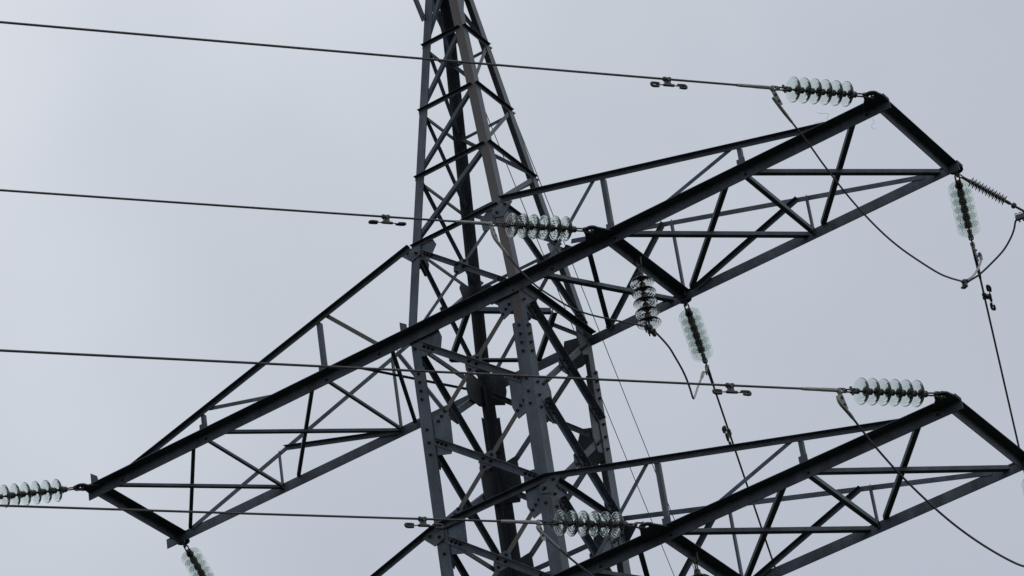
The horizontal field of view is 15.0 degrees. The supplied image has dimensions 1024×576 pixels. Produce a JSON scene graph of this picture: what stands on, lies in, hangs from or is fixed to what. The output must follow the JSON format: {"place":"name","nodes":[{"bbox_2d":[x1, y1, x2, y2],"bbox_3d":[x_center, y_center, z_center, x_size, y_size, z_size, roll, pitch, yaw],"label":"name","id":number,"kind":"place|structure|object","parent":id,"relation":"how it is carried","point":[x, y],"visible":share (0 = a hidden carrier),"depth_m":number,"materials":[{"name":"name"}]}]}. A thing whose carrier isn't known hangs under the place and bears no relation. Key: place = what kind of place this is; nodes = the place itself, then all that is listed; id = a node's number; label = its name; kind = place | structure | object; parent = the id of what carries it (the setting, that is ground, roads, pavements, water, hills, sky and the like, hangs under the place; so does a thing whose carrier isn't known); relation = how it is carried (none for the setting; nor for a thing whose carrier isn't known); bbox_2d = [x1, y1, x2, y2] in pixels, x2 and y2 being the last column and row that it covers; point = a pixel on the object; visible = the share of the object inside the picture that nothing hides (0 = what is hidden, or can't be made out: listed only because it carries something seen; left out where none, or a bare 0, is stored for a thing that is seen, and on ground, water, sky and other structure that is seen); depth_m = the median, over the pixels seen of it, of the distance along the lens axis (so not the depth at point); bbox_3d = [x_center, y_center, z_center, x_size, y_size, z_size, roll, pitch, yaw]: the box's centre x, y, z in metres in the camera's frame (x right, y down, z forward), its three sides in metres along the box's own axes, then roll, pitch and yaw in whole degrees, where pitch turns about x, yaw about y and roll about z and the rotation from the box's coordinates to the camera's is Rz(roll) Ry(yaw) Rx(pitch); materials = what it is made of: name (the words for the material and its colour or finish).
{"place":"outdoors","nodes":[
{"label":"outdoors","id":0,"kind":"place"},
{"bbox_2d":[0,0,1023,575],"label":"sky","id":1,"kind":"structure","parent":0,"point":[82,112],"materials":[{"name":"grey"}]},
{"label":"ground","id":2,"kind":"structure","parent":0,"visible":0},
{"bbox_2d":[75,0,1023,575],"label":"lattice tower","id":3,"kind":"structure","parent":2,"relation":"on","point":[545,486],"depth_m":40.74,"materials":[{"name":"metal"}]},
{"bbox_2d":[0,479,83,507],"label":"insulator string","id":4,"kind":"object","parent":3,"relation":"attached to","point":[46,491],"visible":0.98,"depth_m":42.65,"materials":[{"name":"glass"}]},
{"bbox_2d":[181,541,215,575],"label":"insulator string","id":5,"kind":"object","parent":3,"relation":"attached to","point":[194,561],"visible":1,"depth_m":44.45,"materials":[{"name":"glass"}]},
{"bbox_2d":[494,213,593,240],"bbox_3d":[0.303,-0.623,39.826,1.239,0.258,0.258,3,-35,-30],"label":"insulator string","id":6,"kind":"object","parent":3,"relation":"attached to","point":[534,226],"visible":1,"depth_m":39.80,"materials":[{"name":"glass"}]},
{"bbox_2d":[0,189,498,239],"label":"power line","id":7,"kind":"object","parent":6,"relation":"attached to","point":[490,224],"visible":1,"depth_m":38.20,"materials":[{"name":"metal"}]},
{"bbox_2d":[368,214,405,225],"bbox_3d":[-1.258,-0.684,38.904,0.426,0.117,0.067,3,-35,-30],"label":"vibration damper","id":8,"kind":"object","parent":7,"relation":"attached to","point":[386,218],"visible":1,"depth_m":38.89,"materials":[{"name":"metal"}]},
{"bbox_2d":[457,42,673,574],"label":"earth wire","id":9,"kind":"object","parent":3,"relation":"attached to","point":[576,336],"visible":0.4,"depth_m":53.20,"materials":[{"name":"metal"}]},
{"bbox_2d":[542,510,645,537],"bbox_3d":[0.773,2.295,37.767,1.239,0.258,0.258,4,-35,-30],"label":"insulator string","id":10,"kind":"object","parent":3,"relation":"attached to","point":[583,523],"visible":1,"depth_m":37.74,"materials":[{"name":"glass"}]},
{"bbox_2d":[0,504,545,540],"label":"power line","id":11,"kind":"object","parent":10,"relation":"attached to","point":[539,523],"visible":1,"depth_m":36.10,"materials":[{"name":"metal"}]},
{"bbox_2d":[404,516,443,529],"bbox_3d":[-0.843,2.229,36.820,0.426,0.132,0.062,4,-35,-30],"label":"vibration damper","id":12,"kind":"object","parent":11,"relation":"attached to","point":[422,521],"visible":1,"depth_m":36.81,"materials":[{"name":"metal"}]},
{"bbox_2d":[536,525,593,575],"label":"jumper cable","id":13,"kind":"object","parent":11,"relation":"hanging from","point":[550,540],"visible":1,"depth_m":37.44,"materials":[{"name":"metal"}]},
{"bbox_2d":[519,129,694,569],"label":"earth wire","id":14,"kind":"object","parent":3,"relation":"attached to","point":[595,321],"visible":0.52,"depth_m":51.80,"materials":[{"name":"metal"}]},
{"bbox_2d":[630,257,660,336],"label":"insulator string","id":15,"kind":"object","parent":3,"relation":"hanging from","point":[645,301],"visible":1,"depth_m":40.29,"materials":[{"name":"glass"}]},
{"bbox_2d":[490,228,644,326],"bbox_3d":[0.613,-0.073,39.786,1.930,0.761,0.035,16,-41,-32],"label":"jumper cable","id":16,"kind":"object","parent":15,"relation":"hanging from","point":[499,244],"visible":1,"depth_m":39.46,"materials":[{"name":"metal"}]},
{"bbox_2d":[656,332,704,398],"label":"jumper cable","id":17,"kind":"object","parent":15,"relation":"hanging from","point":[680,366],"visible":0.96,"depth_m":41.03,"materials":[{"name":"metal"}]},
{"bbox_2d":[678,301,713,367],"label":"insulator string","id":18,"kind":"object","parent":3,"relation":"attached to","point":[696,334],"visible":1,"depth_m":41.76,"materials":[{"name":"glass"}]},
{"bbox_2d":[705,363,775,567],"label":"power line","id":19,"kind":"object","parent":18,"relation":"attached to","point":[707,372],"visible":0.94,"depth_m":43.30,"materials":[{"name":"metal"}]},
{"bbox_2d":[722,425,731,444],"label":"vibration damper","id":20,"kind":"object","parent":19,"relation":"attached to","point":[728,434],"visible":0.73,"depth_m":43.17,"materials":[{"name":"metal"}]},
{"bbox_2d":[691,552,708,575],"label":"insulator string","id":21,"kind":"object","parent":3,"relation":"attached to","point":[697,572],"visible":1,"depth_m":38.49,"materials":[{"name":"glass"}]},
{"bbox_2d":[776,77,873,106],"bbox_3d":[3.076,-1.944,38.502,1.239,0.258,0.258,3,-35,-30],"label":"insulator string","id":22,"kind":"object","parent":3,"relation":"attached to","point":[822,92],"visible":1,"depth_m":38.47,"materials":[{"name":"glass"}]},
{"bbox_2d":[0,21,782,104],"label":"power line","id":23,"kind":"object","parent":22,"relation":"attached to","point":[772,88],"visible":1,"depth_m":36.08,"materials":[{"name":"metal"}]},
{"bbox_2d":[650,77,687,89],"bbox_3d":[1.508,-1.984,37.564,0.426,0.133,0.062,3,-35,-30],"label":"vibration damper","id":24,"kind":"object","parent":23,"relation":"attached to","point":[667,81],"visible":1,"depth_m":37.55,"materials":[{"name":"metal"}]},
{"bbox_2d":[772,96,967,288],"bbox_3d":[3.635,-0.874,39.149,0.085,0.811,3.498,-28,-38,26],"label":"jumper cable","id":25,"kind":"object","parent":23,"relation":"attached to","point":[963,281],"visible":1,"depth_m":38.71,"materials":[{"name":"metal"}]},
{"bbox_2d":[843,377,945,406],"bbox_3d":[3.564,0.982,36.460,1.239,0.258,0.258,3,-35,-30],"label":"insulator string","id":26,"kind":"object","parent":3,"relation":"attached to","point":[884,392],"visible":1,"depth_m":36.43,"materials":[{"name":"glass"}]},
{"bbox_2d":[0,349,847,408],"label":"power line","id":27,"kind":"object","parent":26,"relation":"attached to","point":[839,391],"visible":1,"depth_m":33.98,"materials":[{"name":"metal"}]},
{"bbox_2d":[712,383,751,395],"bbox_3d":[2.003,0.930,35.537,0.427,0.132,0.062,3,-35,-30],"label":"vibration damper","id":28,"kind":"object","parent":27,"relation":"attached to","point":[730,388],"visible":1,"depth_m":35.52,"materials":[{"name":"metal"}]},
{"bbox_2d":[836,395,1023,566],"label":"jumper cable","id":29,"kind":"object","parent":27,"relation":"attached to","point":[846,410],"visible":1,"depth_m":36.65,"materials":[{"name":"metal"}]},
{"bbox_2d":[948,171,980,245],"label":"insulator string","id":30,"kind":"object","parent":3,"relation":"attached to","point":[964,208],"visible":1,"depth_m":40.41,"materials":[{"name":"glass"}]},
{"bbox_2d":[970,242,1023,471],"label":"power line","id":31,"kind":"object","parent":30,"relation":"attached to","point":[975,256],"visible":0.95,"depth_m":42.10,"materials":[{"name":"metal"}]},
{"bbox_2d":[967,252,982,279],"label":"jumper cable","id":32,"kind":"object","parent":31,"relation":"attached to","point":[979,265],"visible":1,"depth_m":40.83,"materials":[{"name":"metal"}]},
{"bbox_2d":[982,284,995,310],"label":"vibration damper","id":33,"kind":"object","parent":31,"relation":"attached to","point":[989,297],"visible":1,"depth_m":41.55,"materials":[{"name":"metal"}]},
{"bbox_2d":[958,174,1023,212],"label":"shed insulator","id":34,"kind":"object","parent":3,"relation":"hanging from","point":[989,191],"visible":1,"depth_m":40.12,"materials":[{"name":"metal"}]},
{"bbox_2d":[967,212,1023,282],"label":"jumper cable","id":35,"kind":"object","parent":34,"relation":"attached to","point":[1019,217],"visible":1,"depth_m":40.25,"materials":[{"name":"metal"}]}
]}

